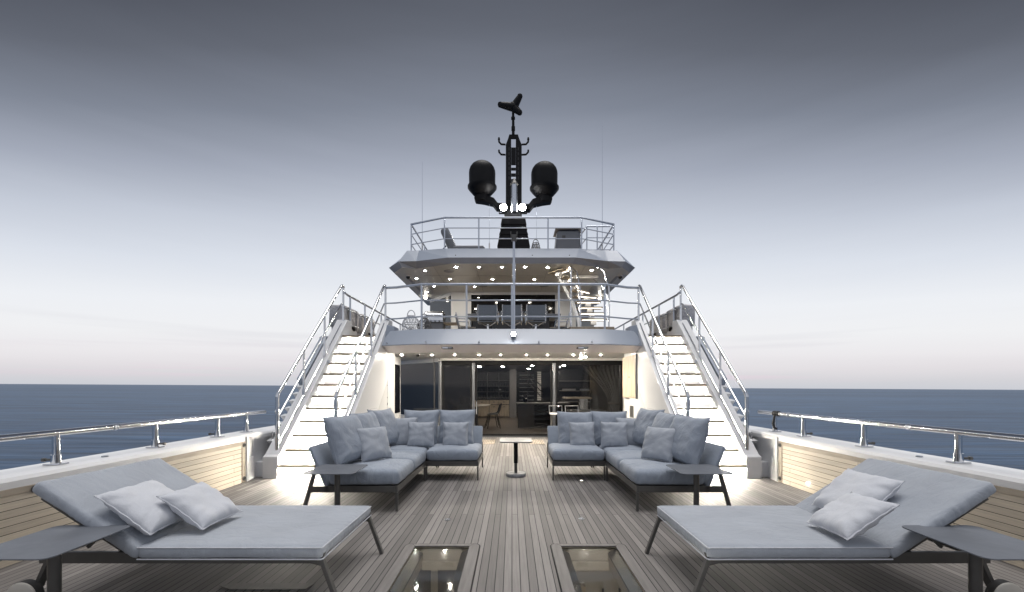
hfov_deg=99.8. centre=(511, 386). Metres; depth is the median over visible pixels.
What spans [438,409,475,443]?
back cushion
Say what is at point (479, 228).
sun deck rail
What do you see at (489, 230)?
whip aerial
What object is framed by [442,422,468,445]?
scatter cushion
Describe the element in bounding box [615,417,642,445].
scatter cushion
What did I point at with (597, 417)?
back cushion
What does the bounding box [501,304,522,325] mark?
chair
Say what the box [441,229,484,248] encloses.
sun lounge
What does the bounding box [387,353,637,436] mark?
saloon
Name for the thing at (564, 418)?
back cushion
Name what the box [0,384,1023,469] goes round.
sea
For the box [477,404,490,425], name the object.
saloon table
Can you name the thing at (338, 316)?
raft case
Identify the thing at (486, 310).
chair
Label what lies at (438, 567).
skylight
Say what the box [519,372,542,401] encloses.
interior stair
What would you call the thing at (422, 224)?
whip aerial
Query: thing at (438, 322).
gas grill
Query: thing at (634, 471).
sofa
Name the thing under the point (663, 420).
back cushion
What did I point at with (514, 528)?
deck
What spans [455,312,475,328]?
chair
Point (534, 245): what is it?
wicker lantern
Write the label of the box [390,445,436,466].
sofa
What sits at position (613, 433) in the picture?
scatter cushion
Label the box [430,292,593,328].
house
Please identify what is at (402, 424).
scatter cushion
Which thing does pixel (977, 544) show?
side table
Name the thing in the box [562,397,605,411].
bar table
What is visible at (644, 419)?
back cushion
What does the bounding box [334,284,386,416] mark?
stair rail
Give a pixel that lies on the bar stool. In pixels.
(551, 414)
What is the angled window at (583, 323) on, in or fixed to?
in the house
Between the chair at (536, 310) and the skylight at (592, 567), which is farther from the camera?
the chair at (536, 310)
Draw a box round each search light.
[499,204,507,213]
[517,204,526,213]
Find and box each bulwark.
[0,425,274,568]
[749,425,1023,568]
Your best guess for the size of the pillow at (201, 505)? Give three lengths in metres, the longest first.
0.401 x 0.388 x 0.136 m
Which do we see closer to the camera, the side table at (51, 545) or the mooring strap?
the side table at (51, 545)
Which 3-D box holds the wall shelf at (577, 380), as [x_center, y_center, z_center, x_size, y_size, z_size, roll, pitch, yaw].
[2.545,0.350,17.425,1.290,2.100,0.450,0,0,0]
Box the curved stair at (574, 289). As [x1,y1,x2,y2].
[548,265,614,329]
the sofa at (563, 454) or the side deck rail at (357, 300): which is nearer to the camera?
the sofa at (563, 454)
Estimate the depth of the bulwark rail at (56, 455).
4.43 m
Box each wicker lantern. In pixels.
[402,310,420,329]
[417,313,431,328]
[531,239,539,247]
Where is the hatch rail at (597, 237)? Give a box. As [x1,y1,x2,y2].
[580,226,609,249]
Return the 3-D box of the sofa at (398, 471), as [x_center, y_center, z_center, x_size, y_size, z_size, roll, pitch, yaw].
[-1.817,1.039,5.629,1.098,0.733,1.588,0,0,0]
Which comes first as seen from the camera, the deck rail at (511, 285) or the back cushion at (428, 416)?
the back cushion at (428, 416)
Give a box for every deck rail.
[343,291,410,334]
[386,283,638,328]
[410,217,614,250]
[615,291,680,334]
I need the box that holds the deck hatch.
[220,583,314,588]
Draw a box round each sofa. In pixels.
[303,442,425,510]
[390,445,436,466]
[426,426,482,479]
[547,426,604,479]
[593,445,641,466]
[606,442,730,510]
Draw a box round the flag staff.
[510,231,517,328]
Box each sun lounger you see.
[7,458,383,591]
[645,458,1022,591]
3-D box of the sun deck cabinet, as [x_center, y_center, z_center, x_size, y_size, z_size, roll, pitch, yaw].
[1.706,-4.329,13.275,0.828,0.935,0.750,0,0,0]
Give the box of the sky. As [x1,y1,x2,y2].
[0,0,1023,389]
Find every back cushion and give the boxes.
[323,414,362,463]
[349,411,379,427]
[367,408,399,444]
[404,410,439,444]
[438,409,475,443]
[557,411,592,442]
[590,411,626,445]
[632,408,664,444]
[651,411,683,427]
[669,414,710,463]
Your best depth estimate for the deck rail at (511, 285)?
9.01 m
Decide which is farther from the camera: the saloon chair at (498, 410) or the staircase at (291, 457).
the saloon chair at (498, 410)
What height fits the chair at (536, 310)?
0.817 m
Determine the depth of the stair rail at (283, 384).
7.57 m
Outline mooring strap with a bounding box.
[772,411,779,429]
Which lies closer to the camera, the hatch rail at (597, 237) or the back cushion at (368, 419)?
the back cushion at (368, 419)
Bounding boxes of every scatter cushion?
[357,426,392,461]
[389,417,417,445]
[407,421,434,446]
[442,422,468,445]
[568,421,595,445]
[600,421,627,447]
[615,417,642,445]
[640,426,674,462]
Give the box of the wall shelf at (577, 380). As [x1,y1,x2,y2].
[558,370,590,408]
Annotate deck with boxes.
[0,437,1023,591]
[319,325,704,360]
[389,248,634,305]
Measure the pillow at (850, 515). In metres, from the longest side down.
0.401 x 0.392 x 0.130 m
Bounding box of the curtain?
[581,365,619,411]
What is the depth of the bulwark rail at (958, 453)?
4.39 m
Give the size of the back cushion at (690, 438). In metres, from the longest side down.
0.629 x 0.608 x 0.254 m
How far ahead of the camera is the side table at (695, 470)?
4.59 m
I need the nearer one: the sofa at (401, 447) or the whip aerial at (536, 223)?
the sofa at (401, 447)
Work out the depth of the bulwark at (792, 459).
4.89 m
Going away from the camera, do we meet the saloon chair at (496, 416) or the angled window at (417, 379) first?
the angled window at (417, 379)
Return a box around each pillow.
[93,480,183,535]
[156,481,241,529]
[806,491,899,540]
[811,468,905,508]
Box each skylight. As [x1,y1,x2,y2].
[374,544,479,591]
[550,544,658,591]
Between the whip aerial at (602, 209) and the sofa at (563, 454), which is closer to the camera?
the sofa at (563, 454)
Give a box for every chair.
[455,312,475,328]
[476,304,498,328]
[484,404,500,428]
[486,403,501,426]
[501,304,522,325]
[524,304,547,328]
[550,312,569,328]
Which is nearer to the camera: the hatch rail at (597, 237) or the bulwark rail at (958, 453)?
the bulwark rail at (958, 453)
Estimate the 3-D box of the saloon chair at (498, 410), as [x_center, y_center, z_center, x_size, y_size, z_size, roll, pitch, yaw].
[-0.631,0.992,14.608,0.528,0.819,0.468,0,0,-15]
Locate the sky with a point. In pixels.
(188, 188)
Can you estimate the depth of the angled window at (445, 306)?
15.39 m
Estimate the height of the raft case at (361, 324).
0.763 m
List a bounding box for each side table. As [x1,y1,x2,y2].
[0,525,129,591]
[301,464,367,504]
[500,438,531,477]
[666,464,732,504]
[902,525,1023,591]
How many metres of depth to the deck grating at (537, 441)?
10.97 m
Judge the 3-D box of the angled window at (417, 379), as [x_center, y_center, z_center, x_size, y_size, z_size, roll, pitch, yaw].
[-2.795,0.080,12.724,2.094,1.540,0.030,0,0,43]
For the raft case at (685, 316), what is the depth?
9.65 m
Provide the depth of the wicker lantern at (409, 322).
9.70 m
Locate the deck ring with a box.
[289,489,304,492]
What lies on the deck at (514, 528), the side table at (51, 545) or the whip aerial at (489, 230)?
the side table at (51, 545)
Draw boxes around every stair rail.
[275,284,344,449]
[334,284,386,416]
[637,284,689,415]
[679,284,748,449]
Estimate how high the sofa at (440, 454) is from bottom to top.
0.733 m
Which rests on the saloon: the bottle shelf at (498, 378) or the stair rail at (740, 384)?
the bottle shelf at (498, 378)
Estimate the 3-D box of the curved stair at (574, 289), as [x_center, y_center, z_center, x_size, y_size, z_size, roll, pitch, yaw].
[1.829,-2.226,11.659,1.582,2.281,1.819,0,0,0]
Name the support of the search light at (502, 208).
attached to the radar mast
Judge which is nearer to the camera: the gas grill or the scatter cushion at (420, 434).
the scatter cushion at (420, 434)
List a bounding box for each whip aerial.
[422,201,422,249]
[489,211,489,247]
[536,206,536,241]
[602,176,602,248]
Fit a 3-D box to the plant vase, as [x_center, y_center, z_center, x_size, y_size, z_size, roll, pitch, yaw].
[0.445,0.310,14.797,0.398,0.457,0.224,0,0,-24]
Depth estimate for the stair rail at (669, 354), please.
7.79 m
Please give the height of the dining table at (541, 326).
0.738 m
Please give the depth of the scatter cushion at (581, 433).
6.78 m
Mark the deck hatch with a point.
(268, 586)
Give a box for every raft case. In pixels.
[329,305,358,334]
[357,313,374,334]
[649,313,666,334]
[665,304,694,334]
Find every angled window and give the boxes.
[400,362,437,414]
[430,296,450,328]
[576,298,593,326]
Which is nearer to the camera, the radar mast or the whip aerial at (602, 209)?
the whip aerial at (602, 209)
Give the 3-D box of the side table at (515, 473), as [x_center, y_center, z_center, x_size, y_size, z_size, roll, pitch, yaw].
[0.060,1.117,6.805,0.500,0.564,0.510,0,0,0]
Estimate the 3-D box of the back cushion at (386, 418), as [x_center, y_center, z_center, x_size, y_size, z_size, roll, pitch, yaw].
[-1.969,0.625,6.660,0.240,0.608,0.609,-19,-6,17]
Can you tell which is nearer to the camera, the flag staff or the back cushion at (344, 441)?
the back cushion at (344, 441)
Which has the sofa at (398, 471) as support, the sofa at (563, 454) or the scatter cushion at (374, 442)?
the scatter cushion at (374, 442)
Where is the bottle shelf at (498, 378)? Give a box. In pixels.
[477,371,509,416]
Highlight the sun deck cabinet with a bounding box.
[553,229,580,248]
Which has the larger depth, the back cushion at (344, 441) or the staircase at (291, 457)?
the staircase at (291, 457)
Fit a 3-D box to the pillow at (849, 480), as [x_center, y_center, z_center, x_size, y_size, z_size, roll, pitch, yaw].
[2.559,0.799,3.219,0.429,0.160,0.481,-42,2,-2]
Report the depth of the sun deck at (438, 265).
12.12 m
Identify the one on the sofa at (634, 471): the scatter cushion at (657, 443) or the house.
the scatter cushion at (657, 443)
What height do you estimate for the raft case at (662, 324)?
0.765 m
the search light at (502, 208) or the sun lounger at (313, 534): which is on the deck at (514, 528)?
the sun lounger at (313, 534)
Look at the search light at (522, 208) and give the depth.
15.24 m
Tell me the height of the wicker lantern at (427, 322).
0.617 m
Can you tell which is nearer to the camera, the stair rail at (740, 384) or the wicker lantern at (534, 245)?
the stair rail at (740, 384)
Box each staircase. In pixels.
[263,320,393,478]
[630,320,760,478]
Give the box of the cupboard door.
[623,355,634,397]
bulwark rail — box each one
[0,410,265,464]
[758,410,1023,463]
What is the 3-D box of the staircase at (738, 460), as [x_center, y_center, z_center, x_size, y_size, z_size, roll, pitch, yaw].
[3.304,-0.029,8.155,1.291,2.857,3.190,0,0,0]
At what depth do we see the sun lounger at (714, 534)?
2.82 m
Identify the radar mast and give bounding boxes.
[468,93,558,247]
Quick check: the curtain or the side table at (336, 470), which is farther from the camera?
the curtain
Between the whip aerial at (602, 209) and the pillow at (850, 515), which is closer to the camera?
the pillow at (850, 515)
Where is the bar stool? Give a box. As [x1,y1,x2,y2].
[549,405,561,425]
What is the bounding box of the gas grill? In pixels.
[424,311,456,328]
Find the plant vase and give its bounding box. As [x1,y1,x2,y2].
[519,389,528,402]
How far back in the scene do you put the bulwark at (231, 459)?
4.59 m
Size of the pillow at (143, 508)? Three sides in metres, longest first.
0.481 x 0.429 x 0.158 m
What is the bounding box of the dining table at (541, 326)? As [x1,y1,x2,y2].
[468,314,560,328]

